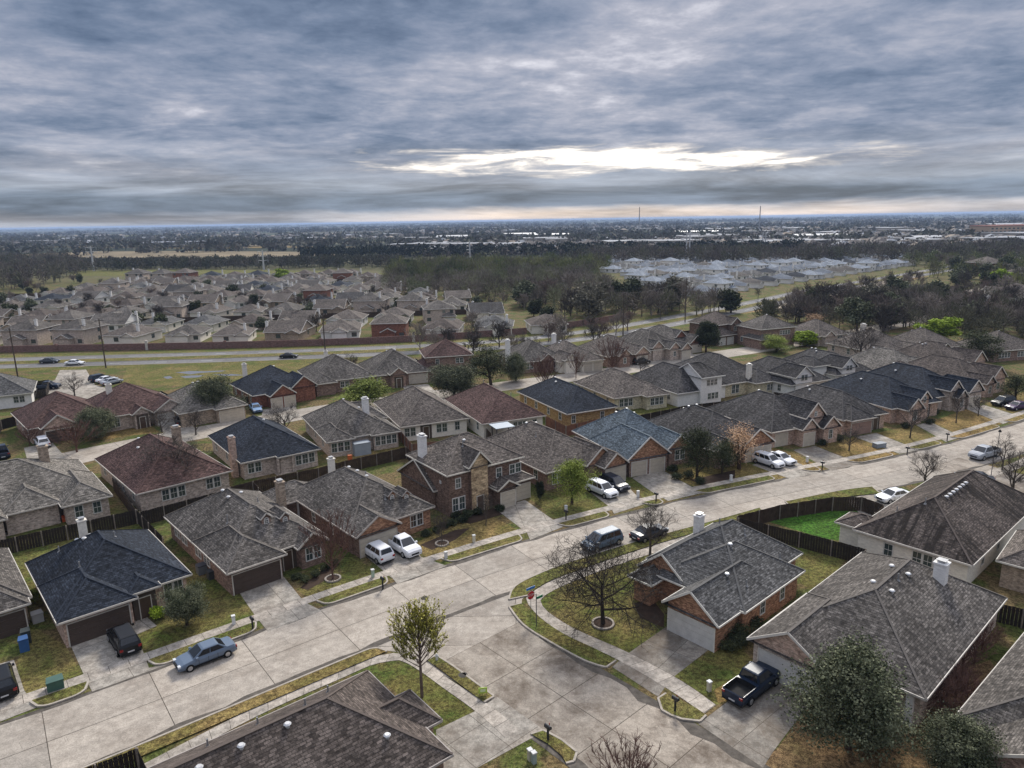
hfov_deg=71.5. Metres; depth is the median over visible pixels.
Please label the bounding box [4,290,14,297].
bare tree
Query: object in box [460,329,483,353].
bare tree
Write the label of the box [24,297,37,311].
leafy tree
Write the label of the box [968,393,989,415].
bare tree
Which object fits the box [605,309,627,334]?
bare tree
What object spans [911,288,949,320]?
bare tree
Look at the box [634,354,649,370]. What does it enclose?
bare tree
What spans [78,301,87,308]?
bare tree
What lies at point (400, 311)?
house
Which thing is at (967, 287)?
bare tree
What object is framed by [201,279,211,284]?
leafy tree
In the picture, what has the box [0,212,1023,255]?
woods
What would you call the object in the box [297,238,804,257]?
evergreen belt
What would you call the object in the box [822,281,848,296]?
bare tree
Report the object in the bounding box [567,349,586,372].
bare tree
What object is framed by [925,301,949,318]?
bare tree
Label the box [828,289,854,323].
bare tree
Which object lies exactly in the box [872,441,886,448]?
utility box
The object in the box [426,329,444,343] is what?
bare tree
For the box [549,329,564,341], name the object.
bare tree
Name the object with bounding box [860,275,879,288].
bare tree
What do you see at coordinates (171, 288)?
house
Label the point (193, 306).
leafy tree
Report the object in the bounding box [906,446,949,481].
bare tree
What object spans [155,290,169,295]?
bare tree
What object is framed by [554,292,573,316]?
bare tree
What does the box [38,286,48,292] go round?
leafy tree
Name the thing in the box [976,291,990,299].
bare tree
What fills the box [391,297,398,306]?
leafy tree
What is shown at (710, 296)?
bare tree
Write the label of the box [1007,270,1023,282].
bare tree
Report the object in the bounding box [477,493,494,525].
bare tree
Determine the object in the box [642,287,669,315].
bare tree
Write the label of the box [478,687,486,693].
utility box
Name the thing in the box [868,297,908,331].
bare tree
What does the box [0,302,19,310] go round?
leafy tree
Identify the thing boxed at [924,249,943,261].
leafy tree
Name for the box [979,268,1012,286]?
leafy tree
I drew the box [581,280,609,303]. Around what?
leafy tree
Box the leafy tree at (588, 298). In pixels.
[566,286,605,317]
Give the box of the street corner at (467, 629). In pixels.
[377,595,523,681]
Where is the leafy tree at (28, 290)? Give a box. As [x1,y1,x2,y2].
[24,287,33,293]
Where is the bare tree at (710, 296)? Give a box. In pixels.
[703,288,717,311]
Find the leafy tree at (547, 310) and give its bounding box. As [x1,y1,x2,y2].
[539,306,554,314]
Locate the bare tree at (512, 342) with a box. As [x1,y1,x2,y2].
[503,329,519,346]
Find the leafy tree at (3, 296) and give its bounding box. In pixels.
[0,292,7,303]
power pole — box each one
[4,328,17,375]
[94,318,106,367]
[318,313,326,349]
[621,291,623,335]
[684,278,688,321]
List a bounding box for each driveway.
[0,660,35,721]
[24,443,65,458]
[38,366,105,398]
[72,625,169,691]
[134,618,156,633]
[162,423,199,440]
[240,576,320,631]
[262,406,299,420]
[366,549,445,583]
[403,384,439,395]
[436,697,541,767]
[495,500,562,539]
[584,486,642,513]
[585,368,603,375]
[612,627,707,695]
[633,471,698,500]
[649,359,677,366]
[698,683,806,766]
[753,463,818,478]
[794,446,858,470]
[857,492,892,515]
[858,433,917,453]
[917,423,956,441]
[968,405,1010,423]
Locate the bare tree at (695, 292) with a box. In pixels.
[689,287,704,305]
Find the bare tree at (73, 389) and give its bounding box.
[56,373,90,395]
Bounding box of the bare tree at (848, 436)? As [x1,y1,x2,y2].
[839,424,863,450]
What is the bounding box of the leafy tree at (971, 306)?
[957,300,984,326]
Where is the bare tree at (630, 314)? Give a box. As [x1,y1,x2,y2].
[618,305,635,330]
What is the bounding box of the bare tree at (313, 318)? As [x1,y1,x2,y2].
[305,313,326,331]
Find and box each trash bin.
[17,634,29,652]
[20,626,31,642]
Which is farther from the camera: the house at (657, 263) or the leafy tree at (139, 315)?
the house at (657, 263)
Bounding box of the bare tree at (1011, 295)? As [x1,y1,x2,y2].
[988,288,1015,301]
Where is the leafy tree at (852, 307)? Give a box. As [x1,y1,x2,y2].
[834,296,877,328]
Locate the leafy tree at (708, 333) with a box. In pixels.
[694,319,721,351]
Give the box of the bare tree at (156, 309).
[146,304,165,316]
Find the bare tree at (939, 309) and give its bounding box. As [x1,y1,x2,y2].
[926,305,948,319]
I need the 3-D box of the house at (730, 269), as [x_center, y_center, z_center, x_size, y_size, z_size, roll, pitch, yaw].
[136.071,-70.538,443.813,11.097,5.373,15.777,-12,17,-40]
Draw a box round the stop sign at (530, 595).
[526,585,534,599]
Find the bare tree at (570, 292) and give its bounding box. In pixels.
[560,286,577,315]
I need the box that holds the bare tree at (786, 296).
[773,290,795,310]
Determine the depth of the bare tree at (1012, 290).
254.07 m
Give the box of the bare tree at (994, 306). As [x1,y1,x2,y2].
[982,295,1009,327]
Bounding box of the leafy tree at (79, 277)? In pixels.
[75,273,82,282]
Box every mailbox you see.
[249,616,253,628]
[380,576,384,588]
[544,723,551,739]
[671,694,679,710]
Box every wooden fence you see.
[0,416,15,433]
[0,509,163,552]
[4,309,466,324]
[12,288,286,296]
[34,379,49,398]
[87,747,145,767]
[112,477,136,517]
[139,492,216,523]
[230,461,345,491]
[241,397,248,405]
[252,482,262,491]
[344,447,411,469]
[398,432,437,450]
[486,428,491,437]
[545,416,599,435]
[615,401,724,419]
[736,497,882,524]
[738,518,866,560]
[996,605,1023,628]
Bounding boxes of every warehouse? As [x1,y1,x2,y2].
[143,241,202,244]
[503,233,534,236]
[793,233,847,236]
[908,235,944,237]
[979,223,1023,224]
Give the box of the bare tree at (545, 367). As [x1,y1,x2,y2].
[529,352,562,381]
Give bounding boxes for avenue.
[0,257,1020,360]
[0,269,951,368]
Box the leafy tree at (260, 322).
[254,316,268,329]
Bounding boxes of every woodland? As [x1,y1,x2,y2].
[0,234,429,247]
[0,250,91,290]
[65,252,403,271]
[378,251,612,280]
[379,256,728,318]
[559,237,1023,261]
[753,282,1023,337]
[901,246,1023,284]
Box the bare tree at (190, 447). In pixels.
[127,426,221,474]
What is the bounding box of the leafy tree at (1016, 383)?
[993,372,1023,399]
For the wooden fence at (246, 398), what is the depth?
144.50 m
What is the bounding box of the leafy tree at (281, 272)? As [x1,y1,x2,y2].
[274,268,288,277]
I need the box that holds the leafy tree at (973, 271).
[968,263,977,278]
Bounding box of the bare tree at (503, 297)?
[493,292,507,306]
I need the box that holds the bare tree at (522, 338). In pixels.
[512,330,541,345]
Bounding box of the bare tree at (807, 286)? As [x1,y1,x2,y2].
[802,282,811,293]
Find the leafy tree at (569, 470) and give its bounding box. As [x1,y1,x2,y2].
[548,456,599,503]
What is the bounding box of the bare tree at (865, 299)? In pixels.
[859,292,879,307]
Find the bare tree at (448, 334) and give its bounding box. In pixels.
[437,326,458,340]
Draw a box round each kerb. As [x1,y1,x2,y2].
[0,269,947,364]
[9,273,901,357]
[24,271,925,360]
[24,273,937,367]
[30,680,88,707]
[81,647,386,767]
[147,621,256,665]
[316,576,387,604]
[426,654,494,702]
[441,534,522,561]
[508,507,761,599]
[508,603,616,668]
[531,729,577,764]
[557,511,608,526]
[657,692,706,722]
[695,475,774,493]
[784,486,879,503]
[801,467,820,471]
[847,452,892,462]
[910,441,940,449]
[950,424,999,438]
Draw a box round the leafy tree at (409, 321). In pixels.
[399,314,411,328]
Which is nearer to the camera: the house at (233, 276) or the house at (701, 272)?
the house at (701, 272)
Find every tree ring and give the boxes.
[324,574,340,582]
[435,540,448,546]
[591,616,614,629]
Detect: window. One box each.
[13,395,24,402]
[73,504,84,518]
[92,500,102,513]
[107,418,120,428]
[161,484,185,501]
[163,579,183,599]
[174,528,180,539]
[181,534,187,546]
[195,547,201,559]
[203,555,210,567]
[205,475,220,489]
[247,461,261,473]
[264,517,268,523]
[295,452,314,465]
[305,545,321,561]
[331,441,350,452]
[340,380,349,387]
[375,433,396,445]
[404,427,415,436]
[410,512,422,527]
[436,423,447,432]
[452,495,465,511]
[454,421,459,429]
[455,477,460,488]
[456,357,462,362]
[496,467,501,477]
[509,462,520,474]
[513,420,526,426]
[533,469,537,479]
[552,472,561,484]
[558,411,561,419]
[571,415,575,423]
[619,397,632,406]
[650,396,663,405]
[674,448,684,460]
[706,378,717,385]
[707,391,718,399]
[731,384,738,393]
[759,600,765,615]
[767,383,772,390]
[779,587,784,601]
[780,329,789,334]
[801,374,807,380]
[828,429,832,438]
[846,365,852,370]
[882,542,893,555]
[911,550,937,567]
[998,352,1010,358]
[1017,351,1023,356]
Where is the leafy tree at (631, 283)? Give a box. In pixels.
[624,276,643,298]
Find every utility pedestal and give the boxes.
[231,614,235,624]
[370,568,374,577]
[472,534,475,541]
[526,746,532,761]
[530,749,536,764]
[706,679,712,691]
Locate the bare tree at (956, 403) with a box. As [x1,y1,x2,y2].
[946,389,969,422]
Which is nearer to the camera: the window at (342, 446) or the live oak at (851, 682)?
the live oak at (851, 682)
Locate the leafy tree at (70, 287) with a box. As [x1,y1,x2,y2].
[65,284,74,290]
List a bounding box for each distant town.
[1,224,512,244]
[386,218,1023,256]
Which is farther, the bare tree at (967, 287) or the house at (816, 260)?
the house at (816, 260)
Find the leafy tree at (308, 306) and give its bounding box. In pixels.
[304,302,313,309]
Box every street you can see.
[0,422,1023,767]
[62,313,958,462]
[435,622,753,767]
[929,458,1023,492]
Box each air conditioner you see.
[30,609,43,624]
[195,561,206,575]
[206,568,214,580]
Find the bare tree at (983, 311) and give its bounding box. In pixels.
[971,301,999,327]
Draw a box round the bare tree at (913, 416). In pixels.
[893,404,931,437]
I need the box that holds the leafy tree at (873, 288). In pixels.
[864,282,895,300]
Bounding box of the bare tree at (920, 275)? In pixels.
[914,269,924,282]
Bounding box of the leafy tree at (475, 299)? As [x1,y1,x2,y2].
[471,295,482,302]
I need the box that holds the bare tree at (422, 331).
[402,321,427,349]
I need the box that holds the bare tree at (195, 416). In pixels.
[183,408,206,434]
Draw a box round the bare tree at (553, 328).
[540,318,557,341]
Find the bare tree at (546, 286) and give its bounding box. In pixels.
[532,273,565,302]
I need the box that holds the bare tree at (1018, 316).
[1007,309,1023,335]
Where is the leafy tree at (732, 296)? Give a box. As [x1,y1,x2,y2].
[716,288,742,312]
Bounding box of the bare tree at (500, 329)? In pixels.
[486,319,511,346]
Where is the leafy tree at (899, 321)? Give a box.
[877,303,903,327]
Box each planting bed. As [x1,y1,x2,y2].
[300,566,335,589]
[421,528,468,549]
[462,508,502,523]
[635,601,663,627]
[691,470,734,484]
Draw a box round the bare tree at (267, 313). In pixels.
[261,309,274,314]
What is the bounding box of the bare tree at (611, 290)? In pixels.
[595,278,613,310]
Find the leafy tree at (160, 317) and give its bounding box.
[153,312,167,322]
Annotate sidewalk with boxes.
[0,410,1023,710]
[144,653,519,767]
[526,535,715,712]
[986,457,1023,476]
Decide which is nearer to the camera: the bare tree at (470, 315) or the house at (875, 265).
the bare tree at (470, 315)
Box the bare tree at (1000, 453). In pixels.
[991,430,1023,469]
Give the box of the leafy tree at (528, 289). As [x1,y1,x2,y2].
[509,279,534,306]
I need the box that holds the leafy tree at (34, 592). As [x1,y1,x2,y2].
[30,588,39,603]
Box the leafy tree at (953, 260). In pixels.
[948,255,966,269]
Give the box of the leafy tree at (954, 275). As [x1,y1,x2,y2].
[948,267,964,285]
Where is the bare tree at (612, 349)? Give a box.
[590,335,628,367]
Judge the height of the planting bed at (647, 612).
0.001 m
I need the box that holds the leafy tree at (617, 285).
[607,280,629,308]
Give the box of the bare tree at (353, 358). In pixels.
[344,351,361,363]
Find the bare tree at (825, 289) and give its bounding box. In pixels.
[808,280,837,298]
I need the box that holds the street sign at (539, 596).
[536,594,542,625]
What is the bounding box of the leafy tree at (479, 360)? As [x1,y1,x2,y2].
[460,342,510,384]
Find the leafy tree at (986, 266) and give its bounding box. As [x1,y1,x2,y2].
[977,262,997,277]
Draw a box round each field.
[38,251,334,257]
[66,269,321,275]
[106,245,314,247]
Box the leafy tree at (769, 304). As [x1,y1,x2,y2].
[761,297,781,314]
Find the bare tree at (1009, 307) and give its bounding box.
[991,303,1017,331]
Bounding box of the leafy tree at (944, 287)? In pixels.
[926,279,951,292]
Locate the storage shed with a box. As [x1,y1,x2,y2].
[352,439,370,456]
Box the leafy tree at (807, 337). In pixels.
[792,330,820,345]
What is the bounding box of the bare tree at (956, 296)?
[929,287,970,309]
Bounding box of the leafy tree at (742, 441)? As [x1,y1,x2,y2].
[715,421,766,469]
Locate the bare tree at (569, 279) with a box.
[561,271,586,290]
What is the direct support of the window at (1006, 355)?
in the house at (1015, 345)
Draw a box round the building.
[969,224,1023,231]
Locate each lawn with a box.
[11,518,142,607]
[17,625,81,692]
[19,374,56,380]
[82,426,158,441]
[120,360,309,385]
[139,589,253,651]
[164,544,213,595]
[297,556,378,596]
[321,446,404,464]
[367,663,472,728]
[417,517,516,561]
[529,488,607,518]
[541,557,666,651]
[626,477,664,500]
[631,403,682,414]
[666,464,785,485]
[674,643,752,704]
[714,681,728,702]
[766,730,858,767]
[771,448,824,470]
[771,509,858,540]
[776,660,993,767]
[789,541,847,589]
[817,437,896,456]
[878,425,942,443]
[934,409,1000,431]
[986,392,1023,412]
[1013,466,1023,473]
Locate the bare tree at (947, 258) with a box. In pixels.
[944,254,953,271]
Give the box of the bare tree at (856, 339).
[831,322,890,352]
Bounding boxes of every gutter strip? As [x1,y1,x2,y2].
[0,420,1023,724]
[80,453,1023,767]
[457,682,587,767]
[539,637,770,767]
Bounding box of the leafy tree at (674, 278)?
[658,274,692,298]
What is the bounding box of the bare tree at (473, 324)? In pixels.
[463,318,483,348]
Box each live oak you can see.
[70,404,118,438]
[152,579,211,627]
[183,373,251,407]
[425,362,479,396]
[501,351,528,382]
[766,626,931,766]
[910,701,1020,767]
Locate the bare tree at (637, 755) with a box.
[587,727,661,767]
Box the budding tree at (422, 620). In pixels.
[385,595,452,697]
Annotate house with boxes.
[0,298,29,311]
[0,309,27,321]
[0,314,51,328]
[0,315,3,326]
[0,319,60,345]
[0,373,36,408]
[0,443,112,541]
[0,547,32,638]
[1,294,38,302]
[10,391,96,443]
[18,308,63,315]
[24,516,192,647]
[31,299,74,310]
[33,293,72,304]
[40,287,70,296]
[43,307,93,324]
[49,318,108,344]
[65,306,114,313]
[69,286,109,293]
[69,291,114,303]
[69,299,109,309]
[73,282,97,289]
[85,382,178,432]
[91,311,141,331]
[94,424,232,511]
[97,277,129,290]
[100,323,163,343]
[106,285,138,294]
[106,297,147,309]
[108,291,145,302]
[108,305,151,317]
[124,268,150,278]
[125,276,148,281]
[129,277,152,285]
[129,281,159,289]
[135,283,165,293]
[138,289,172,301]
[139,312,184,332]
[144,294,186,308]
[148,670,453,767]
[149,268,173,278]
[151,275,169,280]
[152,298,189,316]
[153,277,180,285]
[161,282,183,286]
[162,324,212,342]
[163,478,328,595]
[164,283,192,292]
[166,381,247,427]
[172,268,198,277]
[173,285,206,299]
[178,278,202,283]
[179,276,199,280]
[181,312,229,331]
[186,293,224,306]
[188,303,234,316]
[191,282,208,287]
[198,269,222,277]
[200,275,222,280]
[201,283,224,293]
[207,415,320,479]
[210,277,229,284]
[210,323,257,341]
[212,289,241,300]
[213,280,240,287]
[222,270,245,277]
[222,295,248,308]
[225,274,250,279]
[227,283,255,293]
[227,311,273,329]
[230,363,317,409]
[233,303,268,315]
[239,275,259,283]
[241,280,270,288]
[241,289,275,299]
[246,269,270,277]
[252,274,274,279]
[252,283,284,292]
[257,292,297,308]
[260,276,285,284]
[262,456,434,558]
[263,320,315,340]
[267,301,305,314]
[272,288,302,297]
[273,280,294,287]
[278,308,321,326]
[280,273,303,279]
[288,282,310,289]
[289,275,308,283]
[293,268,315,275]
[295,279,326,285]
[297,350,371,396]
[301,396,401,456]
[302,284,333,297]
[302,292,332,304]
[304,273,328,279]
[312,299,350,312]
[318,268,338,276]
[318,275,336,284]
[319,319,361,338]
[325,309,368,326]
[326,284,340,294]
[327,280,354,290]
[333,268,352,278]
[335,291,365,306]
[342,275,362,285]
[343,284,372,293]
[344,287,365,292]
[350,268,361,275]
[352,292,390,311]
[357,271,379,280]
[358,348,431,387]
[362,280,378,285]
[370,273,386,281]
[370,313,409,336]
[373,386,469,440]
[374,307,414,320]
[375,281,401,292]
[377,287,400,294]
[383,292,402,305]
[395,292,428,310]
[397,432,535,517]
[408,286,431,293]
[417,339,473,380]
[419,290,436,302]
[421,298,456,323]
[422,318,464,334]
[442,289,471,303]
[442,297,466,308]
[444,380,545,438]
[465,301,504,320]
[475,314,513,335]
[485,421,629,490]
[497,339,555,373]
[516,376,618,425]
[524,314,568,334]
[547,333,604,373]
[572,408,690,476]
[573,367,670,409]
[579,334,650,367]
[599,264,623,272]
[603,258,623,264]
[609,261,625,265]
[619,328,692,360]
[620,267,645,275]
[621,264,638,268]
[624,258,643,263]
[624,270,651,278]
[628,511,805,652]
[631,262,656,267]
[632,361,728,406]
[637,266,658,270]
[640,275,665,285]
[648,269,671,276]
[648,324,701,352]
[648,404,775,468]
[650,261,668,266]
[651,264,670,269]
[655,272,679,278]
[659,267,684,274]
[660,257,680,264]
[667,263,689,267]
[673,271,700,277]
[675,351,772,396]
[676,265,699,272]
[680,258,695,264]
[683,262,698,266]
[683,277,704,286]
[687,258,702,262]
[687,284,719,296]
[687,311,741,345]
[689,269,713,275]
[692,264,708,270]
[695,260,711,264]
[695,275,722,281]
[703,265,727,274]
[703,278,738,291]
[704,263,726,267]
[706,389,841,447]
[708,260,725,263]
[709,272,735,280]
[719,262,741,267]
[722,259,737,262]
[727,271,754,279]
[728,267,744,271]
[731,278,749,290]
[733,261,748,265]
[735,265,757,270]
[735,314,797,349]
[738,276,763,288]
[742,269,765,276]
[744,356,831,392]
[746,261,769,268]
[746,552,1007,726]
[752,275,779,285]
[755,259,771,263]
[756,268,779,275]
[769,263,780,267]
[769,266,795,273]
[770,259,792,265]
[770,272,794,283]
[778,384,888,435]
[781,265,807,271]
[782,272,808,281]
[783,347,871,380]
[787,257,803,264]
[794,319,849,346]
[795,263,818,270]
[799,269,825,279]
[807,257,823,262]
[808,261,827,268]
[814,267,835,277]
[818,257,833,261]
[819,370,942,424]
[820,260,838,267]
[826,323,915,356]
[827,265,846,275]
[830,264,857,273]
[831,259,848,266]
[834,470,1023,582]
[839,259,857,265]
[848,346,920,368]
[849,263,872,271]
[856,259,882,270]
[860,256,878,260]
[869,354,1007,397]
[869,362,984,411]
[872,255,888,261]
[876,261,891,268]
[881,259,897,267]
[889,258,910,266]
[892,327,961,347]
[897,340,987,362]
[955,632,1023,767]
[957,330,1023,361]
[965,256,997,273]
[984,283,1023,298]
[995,530,1023,592]
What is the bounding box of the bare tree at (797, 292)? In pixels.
[788,284,812,302]
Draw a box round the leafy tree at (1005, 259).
[996,254,1014,267]
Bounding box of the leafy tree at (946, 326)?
[913,316,963,337]
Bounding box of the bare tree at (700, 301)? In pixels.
[691,293,714,314]
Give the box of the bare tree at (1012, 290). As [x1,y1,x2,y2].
[999,282,1022,298]
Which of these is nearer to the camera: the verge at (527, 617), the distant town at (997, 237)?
the verge at (527, 617)
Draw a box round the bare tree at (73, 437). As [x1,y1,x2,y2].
[46,418,102,451]
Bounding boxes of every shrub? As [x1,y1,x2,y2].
[148,605,164,618]
[290,572,302,579]
[300,574,309,582]
[310,569,319,576]
[319,562,330,570]
[420,529,431,536]
[447,518,456,525]
[450,510,460,517]
[455,514,468,522]
[462,509,472,516]
[473,506,483,514]
[494,503,504,511]
[534,480,544,497]
[666,464,678,472]
[671,472,682,480]
[682,470,695,478]
[695,476,705,483]
[717,637,737,652]
[725,625,751,648]
[732,620,759,642]
[749,615,765,629]
[818,438,828,445]
[837,434,843,441]
[900,421,910,428]
[914,691,945,710]
[924,417,935,423]
[931,694,964,713]
[933,675,968,715]
[936,673,958,698]
[942,660,981,703]
[950,671,979,705]
[951,658,977,679]
[955,663,984,687]
[960,643,988,667]
[970,628,997,663]
[978,619,1008,649]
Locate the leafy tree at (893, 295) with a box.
[884,291,903,302]
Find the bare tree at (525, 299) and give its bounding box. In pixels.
[516,292,528,308]
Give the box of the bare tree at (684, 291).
[671,278,698,311]
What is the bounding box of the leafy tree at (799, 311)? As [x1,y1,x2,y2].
[792,302,807,321]
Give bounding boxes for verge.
[0,265,947,357]
[0,271,951,371]
[32,682,86,704]
[85,648,385,767]
[149,622,254,662]
[317,577,385,601]
[428,656,491,700]
[443,535,520,559]
[510,508,760,597]
[510,603,614,665]
[532,731,574,761]
[559,512,607,524]
[644,499,661,503]
[659,693,704,719]
[696,476,772,491]
[786,487,878,503]
[805,467,818,470]
[849,452,891,461]
[910,441,939,447]
[951,425,997,436]
[1004,414,1023,420]
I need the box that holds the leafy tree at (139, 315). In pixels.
[132,309,143,321]
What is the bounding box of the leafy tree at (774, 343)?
[760,333,792,351]
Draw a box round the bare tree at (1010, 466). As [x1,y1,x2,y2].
[989,448,1023,487]
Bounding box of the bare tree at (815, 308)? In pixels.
[801,302,822,319]
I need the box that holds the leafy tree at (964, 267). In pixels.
[950,263,972,280]
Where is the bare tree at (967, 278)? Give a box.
[957,267,978,286]
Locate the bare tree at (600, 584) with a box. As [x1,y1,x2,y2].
[534,526,669,651]
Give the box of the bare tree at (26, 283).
[22,278,32,286]
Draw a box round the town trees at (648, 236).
[399,216,1023,257]
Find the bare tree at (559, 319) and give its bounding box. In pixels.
[549,311,572,333]
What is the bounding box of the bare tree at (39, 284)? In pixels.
[35,282,44,290]
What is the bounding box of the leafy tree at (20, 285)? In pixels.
[17,280,28,288]
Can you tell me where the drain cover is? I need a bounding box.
[458,672,467,677]
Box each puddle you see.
[175,370,225,373]
[180,375,203,377]
[212,374,238,375]
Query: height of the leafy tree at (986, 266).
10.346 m
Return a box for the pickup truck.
[721,661,780,707]
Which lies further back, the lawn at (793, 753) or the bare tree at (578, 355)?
the bare tree at (578, 355)
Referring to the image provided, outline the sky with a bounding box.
[0,0,1023,228]
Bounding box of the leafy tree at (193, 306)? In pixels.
[188,300,200,313]
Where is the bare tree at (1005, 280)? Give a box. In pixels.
[991,271,1023,286]
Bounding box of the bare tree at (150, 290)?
[147,286,157,292]
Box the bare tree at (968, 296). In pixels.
[962,284,983,302]
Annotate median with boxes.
[0,268,948,363]
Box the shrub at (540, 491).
[534,480,544,497]
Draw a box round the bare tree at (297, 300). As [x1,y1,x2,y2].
[289,296,302,303]
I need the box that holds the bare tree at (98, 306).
[91,302,106,312]
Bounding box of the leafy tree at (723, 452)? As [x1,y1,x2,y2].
[704,438,740,473]
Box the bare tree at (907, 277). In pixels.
[898,274,911,281]
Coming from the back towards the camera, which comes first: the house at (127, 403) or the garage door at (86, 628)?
the house at (127, 403)
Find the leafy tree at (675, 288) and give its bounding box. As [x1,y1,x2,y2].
[666,281,681,309]
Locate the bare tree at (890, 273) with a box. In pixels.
[886,270,899,277]
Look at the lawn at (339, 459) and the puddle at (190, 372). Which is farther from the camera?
the puddle at (190, 372)
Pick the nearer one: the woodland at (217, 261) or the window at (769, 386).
the window at (769, 386)
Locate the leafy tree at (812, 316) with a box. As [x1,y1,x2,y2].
[806,313,826,320]
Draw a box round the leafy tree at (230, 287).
[225,284,239,290]
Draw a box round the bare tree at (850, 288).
[830,284,854,300]
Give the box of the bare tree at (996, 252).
[991,250,1002,258]
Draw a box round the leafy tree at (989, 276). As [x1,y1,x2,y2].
[973,270,1002,286]
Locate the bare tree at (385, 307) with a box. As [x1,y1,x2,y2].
[377,303,392,313]
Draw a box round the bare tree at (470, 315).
[466,310,483,323]
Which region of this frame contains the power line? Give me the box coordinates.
[99,314,321,322]
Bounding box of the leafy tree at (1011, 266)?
[1002,262,1022,269]
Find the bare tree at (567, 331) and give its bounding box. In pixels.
[553,323,576,339]
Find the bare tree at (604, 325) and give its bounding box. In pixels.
[588,317,612,336]
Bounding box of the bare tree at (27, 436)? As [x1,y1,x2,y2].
[14,425,39,445]
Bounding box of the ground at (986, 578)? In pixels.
[0,212,1023,767]
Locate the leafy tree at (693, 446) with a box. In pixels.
[674,423,721,477]
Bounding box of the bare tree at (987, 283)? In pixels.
[979,277,992,287]
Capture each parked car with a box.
[0,443,10,458]
[0,662,19,700]
[33,435,50,446]
[36,380,61,389]
[39,357,59,363]
[64,359,85,365]
[87,373,107,381]
[94,376,117,382]
[99,377,123,384]
[106,623,142,657]
[173,415,180,425]
[173,636,236,672]
[249,402,262,412]
[279,352,297,358]
[365,540,394,564]
[388,532,421,557]
[580,525,623,551]
[586,477,618,498]
[599,472,629,491]
[629,523,668,542]
[632,358,650,364]
[752,450,785,468]
[770,450,796,465]
[874,487,908,503]
[954,471,995,479]
[968,444,1001,460]
[990,395,1015,406]
[1004,400,1023,410]
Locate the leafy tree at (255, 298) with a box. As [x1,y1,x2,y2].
[248,293,258,304]
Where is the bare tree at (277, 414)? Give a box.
[261,401,301,426]
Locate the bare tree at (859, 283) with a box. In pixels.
[854,274,865,285]
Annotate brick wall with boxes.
[0,328,526,352]
[567,311,629,327]
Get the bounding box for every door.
[0,608,28,638]
[45,427,75,442]
[66,603,131,646]
[133,590,156,620]
[136,414,149,428]
[157,412,174,425]
[219,407,244,422]
[231,559,282,595]
[270,397,282,409]
[281,547,296,570]
[284,395,295,406]
[359,527,397,558]
[394,376,403,387]
[409,373,427,383]
[420,424,431,437]
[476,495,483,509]
[500,488,515,507]
[516,482,530,501]
[583,362,592,371]
[593,361,601,370]
[605,464,625,479]
[631,459,647,476]
[649,456,664,473]
[667,607,715,652]
[682,350,690,359]
[691,344,701,352]
[719,337,725,345]
[727,336,733,344]
[745,444,771,462]
[757,647,817,694]
[774,432,787,447]
[803,431,815,446]
[850,420,872,435]
[872,415,879,429]
[968,395,980,408]
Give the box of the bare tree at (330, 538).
[298,506,359,578]
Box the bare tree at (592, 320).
[580,315,597,330]
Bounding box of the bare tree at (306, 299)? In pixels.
[303,296,310,305]
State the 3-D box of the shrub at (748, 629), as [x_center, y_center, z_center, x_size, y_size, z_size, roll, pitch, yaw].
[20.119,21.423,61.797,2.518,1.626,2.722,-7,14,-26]
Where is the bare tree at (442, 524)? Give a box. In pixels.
[430,508,449,541]
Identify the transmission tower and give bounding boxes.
[85,246,97,270]
[257,250,267,269]
[466,241,472,257]
[687,232,692,253]
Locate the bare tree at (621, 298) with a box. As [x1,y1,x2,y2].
[615,291,631,311]
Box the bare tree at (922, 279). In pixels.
[920,277,930,284]
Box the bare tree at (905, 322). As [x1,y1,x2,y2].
[897,307,917,326]
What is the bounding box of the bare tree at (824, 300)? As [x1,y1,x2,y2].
[815,299,835,319]
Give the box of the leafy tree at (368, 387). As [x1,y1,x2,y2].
[331,375,393,404]
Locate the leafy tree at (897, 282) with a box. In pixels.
[886,275,917,291]
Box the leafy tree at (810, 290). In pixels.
[804,284,821,297]
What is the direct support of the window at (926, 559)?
in the house at (968, 523)
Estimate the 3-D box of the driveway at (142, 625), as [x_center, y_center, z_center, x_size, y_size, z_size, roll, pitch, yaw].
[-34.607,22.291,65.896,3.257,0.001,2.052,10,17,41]
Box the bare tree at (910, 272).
[905,269,921,283]
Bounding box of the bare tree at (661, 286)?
[643,282,672,313]
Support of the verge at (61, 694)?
on the kerb at (58, 701)
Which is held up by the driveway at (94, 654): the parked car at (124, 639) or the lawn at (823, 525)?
the parked car at (124, 639)
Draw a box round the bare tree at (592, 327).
[581,323,602,339]
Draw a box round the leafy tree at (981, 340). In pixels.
[951,330,1011,362]
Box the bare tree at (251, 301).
[244,299,254,305]
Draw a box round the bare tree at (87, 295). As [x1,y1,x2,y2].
[83,292,94,300]
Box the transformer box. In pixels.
[45,673,64,692]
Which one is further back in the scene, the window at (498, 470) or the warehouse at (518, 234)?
the warehouse at (518, 234)
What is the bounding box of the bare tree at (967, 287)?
[952,281,977,297]
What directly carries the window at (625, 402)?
in the house at (621, 389)
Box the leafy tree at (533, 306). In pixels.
[526,298,542,315]
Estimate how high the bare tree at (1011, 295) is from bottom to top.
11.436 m
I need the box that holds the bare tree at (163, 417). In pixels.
[138,409,176,431]
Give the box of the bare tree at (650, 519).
[626,501,684,555]

